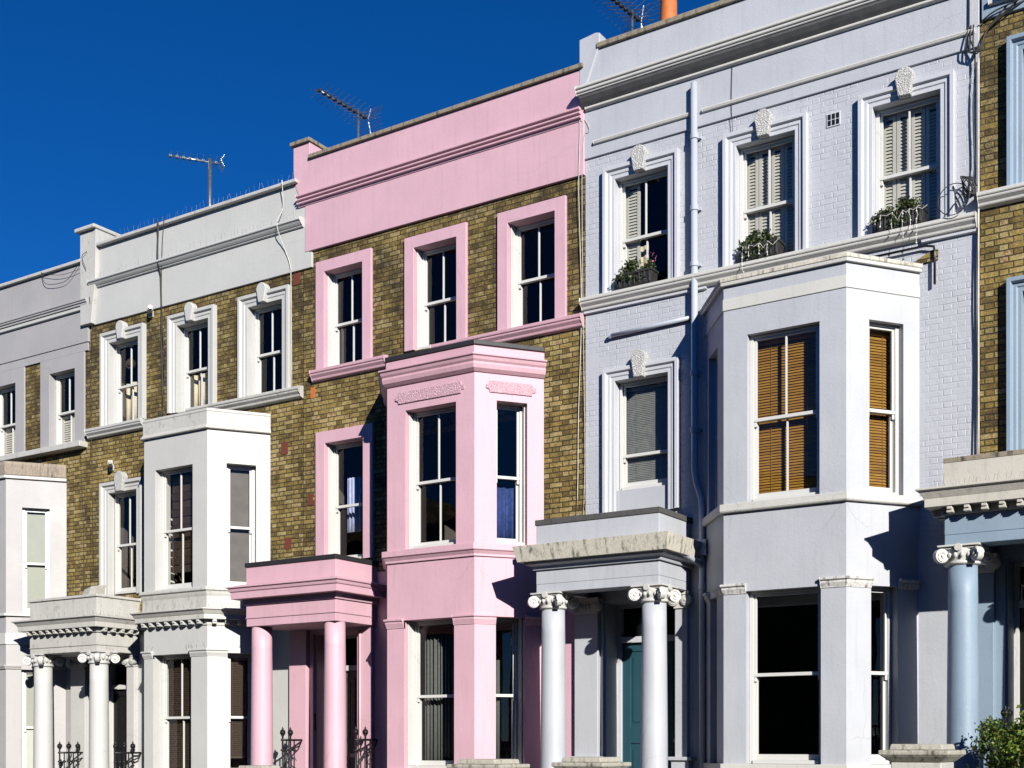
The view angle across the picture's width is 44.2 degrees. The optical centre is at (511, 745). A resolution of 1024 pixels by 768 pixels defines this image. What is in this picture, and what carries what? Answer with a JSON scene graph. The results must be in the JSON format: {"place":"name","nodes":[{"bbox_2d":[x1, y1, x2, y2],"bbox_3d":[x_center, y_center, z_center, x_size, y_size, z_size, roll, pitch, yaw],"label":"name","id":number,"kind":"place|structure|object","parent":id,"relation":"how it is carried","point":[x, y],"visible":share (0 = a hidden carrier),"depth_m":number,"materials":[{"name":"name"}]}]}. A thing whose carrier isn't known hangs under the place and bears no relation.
{"place":"outdoors","nodes":[
{"label":"outdoors","id":0,"kind":"place"},
{"bbox_2d":[0,0,719,283],"label":"sky","id":1,"kind":"structure","parent":0,"point":[97,96],"materials":[{"name":"blue"}]},
{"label":"front yard paving","id":2,"kind":"structure","parent":0,"visible":0},
{"bbox_2d":[238,765,279,767],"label":"gate pier","id":3,"kind":"structure","parent":2,"relation":"on","point":[260,766],"depth_m":18.71,"materials":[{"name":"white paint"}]},
{"bbox_2d":[446,759,529,767],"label":"gate pier","id":4,"kind":"structure","parent":2,"relation":"on","point":[488,763],"depth_m":16.32,"materials":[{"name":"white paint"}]},
{"bbox_2d":[551,757,630,767],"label":"gate pier","id":5,"kind":"structure","parent":2,"relation":"on","point":[591,762],"depth_m":15.49,"materials":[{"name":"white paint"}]},
{"bbox_2d":[878,744,965,767],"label":"gate pier","id":6,"kind":"structure","parent":2,"relation":"on","point":[922,755],"depth_m":13.30,"materials":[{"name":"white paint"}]},
{"bbox_2d":[967,704,1023,767],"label":"shrub","id":7,"kind":"object","parent":2,"relation":"on","point":[1007,751],"visible":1,"depth_m":13.88,"materials":[{"name":"green plant"}]},
{"bbox_3d":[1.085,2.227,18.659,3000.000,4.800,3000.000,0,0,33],"label":"ground","id":8,"kind":"structure","parent":0,"visible":0},
{"bbox_2d":[0,251,89,767],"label":"terraced house","id":9,"kind":"structure","parent":8,"relation":"on","point":[44,385],"depth_m":24.99,"materials":[{"name":"paint"}]},
{"bbox_2d":[0,367,24,455],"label":"window","id":10,"kind":"structure","parent":9,"relation":"in","point":[14,379],"depth_m":25.93,"materials":[{"name":"white paint"}]},
{"bbox_2d":[22,670,33,767],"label":"window","id":11,"kind":"structure","parent":9,"relation":"in","point":[27,679],"depth_m":24.99,"materials":[{"name":"white paint"}]},
{"bbox_2d":[0,461,66,767],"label":"bay window","id":12,"kind":"structure","parent":9,"relation":"in","point":[26,485],"depth_m":24.77,"materials":[{"name":"white paint"}]},
{"bbox_2d":[22,508,49,613],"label":"window","id":13,"kind":"structure","parent":9,"relation":"in","point":[35,527],"depth_m":25.02,"materials":[{"name":"white paint"}]},
{"bbox_2d":[40,351,85,447],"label":"window","id":14,"kind":"structure","parent":9,"relation":"in","point":[53,427],"depth_m":25.30,"materials":[{"name":"white paint"}]},
{"bbox_2d":[11,178,312,767],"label":"terraced house","id":15,"kind":"structure","parent":8,"relation":"on","point":[193,510],"depth_m":22.56,"materials":[{"name":"paint"}]},
{"bbox_2d":[57,741,82,767],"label":"iron railing","id":16,"kind":"object","parent":15,"relation":"on","point":[68,746],"visible":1,"depth_m":24.35,"materials":[{"name":"black metal"}]},
{"bbox_2d":[82,585,105,594],"bbox_3d":[-7.946,-2.905,23.934,0.318,0.264,0.531,0,0,-37],"label":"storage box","id":17,"kind":"object","parent":15,"relation":"attached to","point":[99,589],"visible":0.56,"depth_m":23.77,"materials":[{"name":"white plastic"}]},
{"bbox_2d":[114,690,126,767],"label":"door","id":18,"kind":"structure","parent":15,"relation":"in","point":[120,696],"depth_m":24.85,"materials":[{"name":"black paint"}]},
{"bbox_2d":[99,471,143,594],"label":"window","id":19,"kind":"structure","parent":15,"relation":"in","point":[121,484],"depth_m":24.33,"materials":[{"name":"white paint"}]},
{"bbox_2d":[100,320,145,425],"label":"window","id":20,"kind":"structure","parent":15,"relation":"in","point":[112,342],"depth_m":24.33,"materials":[{"name":"white paint"}]},
{"bbox_2d":[113,741,140,767],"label":"iron railing","id":21,"kind":"object","parent":15,"relation":"on","point":[124,747],"visible":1,"depth_m":23.49,"materials":[{"name":"black metal"}]},
{"bbox_2d":[126,358,135,389],"bbox_3d":[-7.401,-7.199,24.462,0.200,0.599,0.102,0,0,16],"label":"wall fan","id":22,"kind":"object","parent":15,"relation":"attached to","point":[128,363],"depth_m":24.45},
{"bbox_2d":[126,382,137,420],"bbox_3d":[-7.310,-6.625,24.465,0.502,0.850,0.063,0,0,37],"label":"curtain","id":23,"kind":"object","parent":15,"relation":"hanging from","point":[128,403],"visible":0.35,"depth_m":24.50,"materials":[{"name":"white fabric"}]},
{"bbox_2d":[169,661,172,767],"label":"window","id":24,"kind":"structure","parent":15,"relation":"in","point":[169,661],"depth_m":23.07,"materials":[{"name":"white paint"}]},
{"bbox_2d":[162,655,190,767],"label":"window","id":25,"kind":"structure","parent":15,"relation":"in","point":[180,757],"depth_m":22.55,"materials":[{"name":"white paint"}]},
{"bbox_2d":[161,467,192,589],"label":"window","id":26,"kind":"structure","parent":15,"relation":"in","point":[180,492],"depth_m":22.49,"materials":[{"name":"white paint"}]},
{"bbox_2d":[167,302,216,413],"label":"window","id":27,"kind":"structure","parent":15,"relation":"in","point":[179,325],"depth_m":23.32,"materials":[{"name":"white paint"}]},
{"bbox_2d":[169,151,224,205],"bbox_3d":[-6.225,-10.492,24.904,1.059,2.384,0.352,0,0,-20],"label":"tv aerial","id":28,"kind":"object","parent":15,"relation":"attached to","point":[209,161],"visible":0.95,"depth_m":24.96,"materials":[{"name":"metal"}]},
{"bbox_2d":[130,408,270,767],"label":"bay window","id":29,"kind":"structure","parent":15,"relation":"in","point":[201,621],"depth_m":21.87,"materials":[{"name":"white paint"}]},
{"bbox_2d":[194,372,207,406],"bbox_3d":[-5.767,-6.560,23.473,0.432,0.720,0.062,0,0,37],"label":"curtain","id":30,"kind":"object","parent":15,"relation":"hanging from","point":[197,390],"visible":0.65,"depth_m":23.46,"materials":[{"name":"white fabric"}]},
{"bbox_2d":[228,654,251,767],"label":"window","id":31,"kind":"structure","parent":15,"relation":"in","point":[239,718],"depth_m":22.19,"materials":[{"name":"white paint"}]},
{"bbox_2d":[227,465,254,586],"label":"window","id":32,"kind":"structure","parent":15,"relation":"in","point":[240,485],"depth_m":22.12,"materials":[{"name":"white paint"}]},
{"bbox_2d":[237,282,291,397],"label":"window","id":33,"kind":"structure","parent":15,"relation":"in","point":[250,307],"depth_m":22.34,"materials":[{"name":"white paint"}]},
{"bbox_2d":[225,62,585,767],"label":"terraced house","id":34,"kind":"structure","parent":8,"relation":"on","point":[445,326],"depth_m":19.79,"materials":[{"name":"paint"}]},
{"bbox_2d":[280,727,302,767],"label":"iron railing","id":35,"kind":"object","parent":34,"relation":"on","point":[290,734],"visible":1,"depth_m":21.22,"materials":[{"name":"black metal"}]},
{"bbox_2d":[316,248,372,368],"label":"window","id":36,"kind":"structure","parent":34,"relation":"in","point":[328,272],"depth_m":21.36,"materials":[{"name":"pink paint"}]},
{"bbox_2d":[315,423,373,558],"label":"window","id":37,"kind":"structure","parent":34,"relation":"in","point":[328,443],"depth_m":21.36,"materials":[{"name":"pink paint"}]},
{"bbox_2d":[311,85,382,137],"bbox_3d":[-2.967,-10.659,22.645,0.597,2.117,1.373,0,0,33],"label":"tv aerial","id":38,"kind":"object","parent":34,"relation":"attached to","point":[340,103],"visible":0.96,"depth_m":22.84,"materials":[{"name":"metal"}]},
{"bbox_2d":[346,671,356,767],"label":"door","id":39,"kind":"structure","parent":34,"relation":"in","point":[351,676],"depth_m":21.65,"materials":[{"name":"grey paint"}]},
{"bbox_2d":[348,476,361,532],"bbox_3d":[-2.692,-4.115,21.570,0.308,0.930,0.098,0,0,33],"label":"curtain","id":40,"kind":"object","parent":34,"relation":"hanging from","point":[355,497],"visible":0.82,"depth_m":21.55,"materials":[{"name":"blue fabric"}]},
{"bbox_2d":[353,726,377,767],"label":"iron railing","id":41,"kind":"object","parent":34,"relation":"on","point":[364,732],"visible":1,"depth_m":20.41,"materials":[{"name":"black metal"}]},
{"bbox_2d":[408,619,453,767],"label":"window","id":42,"kind":"structure","parent":34,"relation":"in","point":[415,760],"depth_m":19.53,"materials":[{"name":"white paint"}]},
{"bbox_2d":[409,406,455,548],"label":"window","id":43,"kind":"structure","parent":34,"relation":"in","point":[414,484],"depth_m":19.47,"materials":[{"name":"white paint"}]},
{"bbox_2d":[404,222,467,351],"bbox_3d":[-1.152,-7.290,20.219,1.230,1.830,0.316,0,0,33],"label":"window","id":44,"kind":"structure","parent":34,"relation":"in","point":[417,249],"depth_m":20.33,"materials":[{"name":"pink paint"}]},
{"bbox_2d":[425,633,453,760],"bbox_3d":[-1.120,-0.685,19.558,0.568,2.070,0.076,0,0,33],"label":"curtain","id":45,"kind":"object","parent":34,"relation":"hanging from","point":[439,712],"visible":0.84,"depth_m":19.56,"materials":[{"name":"grey fabric"}]},
{"bbox_2d":[378,339,546,767],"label":"bay window","id":46,"kind":"structure","parent":34,"relation":"in","point":[477,580],"depth_m":18.91,"materials":[{"name":"pink paint"}]},
{"bbox_2d":[496,660,499,758],"bbox_3d":[-0.284,-0.475,19.216,0.210,1.650,0.061,0,0,-10],"label":"curtain","id":47,"kind":"object","parent":34,"relation":"hanging from","point":[497,710],"visible":0.3,"depth_m":19.23,"materials":[{"name":"grey fabric"}]},
{"bbox_2d":[497,487,513,538],"bbox_3d":[-0.156,-3.510,19.209,0.381,0.820,0.082,0,0,-17],"label":"curtain","id":48,"kind":"object","parent":34,"relation":"hanging from","point":[505,512],"visible":0.58,"depth_m":19.22,"materials":[{"name":"blue fabric"}]},
{"bbox_2d":[496,618,521,763],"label":"window","id":49,"kind":"structure","parent":34,"relation":"in","point":[516,696],"depth_m":19.16,"materials":[{"name":"white paint"}]},
{"bbox_2d":[497,404,524,544],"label":"window","id":50,"kind":"structure","parent":34,"relation":"in","point":[519,480],"depth_m":19.12,"materials":[{"name":"white paint"}]},
{"bbox_2d":[497,195,566,330],"bbox_3d":[0.365,-7.287,19.244,1.231,1.825,0.316,0,0,33],"label":"window","id":51,"kind":"structure","parent":34,"relation":"in","point":[511,224],"depth_m":19.35,"materials":[{"name":"pink paint"}]},
{"bbox_2d":[512,0,1023,767],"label":"terraced house","id":52,"kind":"structure","parent":8,"relation":"on","point":[736,566],"depth_m":16.70,"materials":[{"name":"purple paint"}]},
{"bbox_2d":[591,0,659,32],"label":"tv aerial","id":53,"kind":"object","parent":52,"relation":"attached to","point":[630,12],"visible":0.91,"depth_m":19.90,"materials":[{"name":"metal"}]},
{"bbox_2d":[612,253,658,289],"bbox_3d":[1.758,-6.818,18.150,0.699,0.460,0.340,0,0,33],"label":"window box","id":54,"kind":"object","parent":52,"relation":"on","point":[631,274],"visible":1,"depth_m":18.06,"materials":[{"name":"plastic"}]},
{"bbox_2d":[633,245,645,265],"bbox_3d":[1.894,-6.985,18.570,0.263,0.710,0.034,0,0,37],"label":"curtain","id":55,"kind":"object","parent":52,"relation":"hanging from","point":[643,254],"visible":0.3,"depth_m":18.55,"materials":[{"name":"white fabric"}]},
{"bbox_2d":[602,144,679,292],"bbox_3d":[1.897,-7.585,18.198,1.222,2.030,0.363,0,0,33],"label":"window","id":56,"kind":"structure","parent":52,"relation":"in","point":[617,180],"depth_m":18.36,"materials":[{"name":"white paint"}]},
{"bbox_2d":[602,349,679,512],"bbox_3d":[1.902,-4.510,18.208,1.224,2.320,0.385,0,0,33],"label":"window","id":57,"kind":"structure","parent":52,"relation":"in","point":[654,447],"depth_m":18.33,"materials":[{"name":"white paint"}]},
{"bbox_2d":[623,641,674,767],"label":"door","id":58,"kind":"structure","parent":52,"relation":"in","point":[631,651],"depth_m":18.71,"materials":[{"name":"teal paint"}]},
{"bbox_2d":[715,356,717,507],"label":"window","id":59,"kind":"structure","parent":52,"relation":"in","point":[716,360],"depth_m":17.34,"materials":[{"name":"white paint"}]},
{"bbox_2d":[736,228,784,261],"bbox_3d":[3.358,-6.791,17.119,0.636,0.426,0.338,0,0,33],"label":"window box","id":60,"kind":"object","parent":52,"relation":"on","point":[775,248],"visible":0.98,"depth_m":17.05,"materials":[{"name":"plastic"}]},
{"bbox_2d":[741,238,778,272],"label":"string lights","id":61,"kind":"object","parent":60,"relation":"hanging from","point":[758,247],"visible":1,"depth_m":17.00},
{"bbox_2d":[722,108,808,266],"bbox_3d":[3.477,-7.585,17.182,1.212,2.030,0.363,0,0,33],"label":"window","id":62,"kind":"structure","parent":52,"relation":"in","point":[768,136],"depth_m":17.28,"materials":[{"name":"white paint"}]},
{"bbox_2d":[750,324,819,501],"bbox_3d":[3.542,-4.237,16.226,0.961,2.171,0.195,0,0,33],"label":"window","id":63,"kind":"structure","parent":52,"relation":"in","point":[788,418],"depth_m":16.28,"materials":[{"name":"white paint"}]},
{"bbox_2d":[750,587,820,763],"bbox_3d":[3.540,-0.880,16.221,0.993,2.236,0.125,0,0,33],"label":"window","id":64,"kind":"structure","parent":52,"relation":"in","point":[755,758],"depth_m":16.39,"materials":[{"name":"white paint"}]},
{"bbox_2d":[700,252,922,767],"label":"bay window","id":65,"kind":"structure","parent":52,"relation":"in","point":[845,540],"depth_m":15.95,"materials":[{"name":"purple paint"}]},
{"bbox_2d":[871,587,891,763],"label":"window","id":66,"kind":"structure","parent":52,"relation":"in","point":[886,675],"depth_m":16.02,"materials":[{"name":"white paint"}]},
{"bbox_2d":[869,322,898,494],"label":"window","id":67,"kind":"structure","parent":52,"relation":"in","point":[891,472],"depth_m":16.06,"materials":[{"name":"white paint"}]},
{"bbox_2d":[870,195,928,232],"bbox_3d":[4.937,-6.809,16.116,0.694,0.456,0.335,0,0,33],"label":"window box","id":68,"kind":"object","parent":52,"relation":"on","point":[905,203],"visible":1,"depth_m":16.02,"materials":[{"name":"plastic"}]},
{"bbox_2d":[879,205,926,242],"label":"string lights","id":69,"kind":"object","parent":68,"relation":"hanging from","point":[902,221],"visible":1,"depth_m":15.95},
{"bbox_2d":[858,67,955,236],"bbox_3d":[5.069,-7.592,16.158,1.225,2.045,0.363,0,0,33],"label":"window","id":70,"kind":"structure","parent":52,"relation":"in","point":[909,93],"depth_m":16.24,"materials":[{"name":"white paint"}]},
{"bbox_2d":[915,0,1023,767],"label":"terraced house","id":71,"kind":"structure","parent":8,"relation":"on","point":[974,504],"depth_m":15.37,"materials":[{"name":"brick"}]},
{"bbox_2d":[1001,705,1012,728],"bbox_3d":[5.946,0.160,15.088,0.100,1.280,0.532,0,0,33],"label":"iron railing","id":72,"kind":"object","parent":71,"relation":"on","point":[1007,719],"visible":0.36,"depth_m":14.90,"materials":[{"name":"black metal"}]},
{"bbox_2d":[1006,32,1023,185],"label":"window","id":73,"kind":"structure","parent":71,"relation":"in","point":[1014,43],"depth_m":15.35,"materials":[{"name":"blue paint"}]},
{"bbox_2d":[1006,275,1023,450],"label":"window","id":74,"kind":"structure","parent":71,"relation":"in","point":[1014,285],"depth_m":15.35,"materials":[{"name":"blue paint"}]},
{"bbox_2d":[1020,608,1023,722],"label":"door","id":75,"kind":"structure","parent":71,"relation":"in","point":[1021,609],"depth_m":15.78,"materials":[{"name":"black paint"}]}
]}

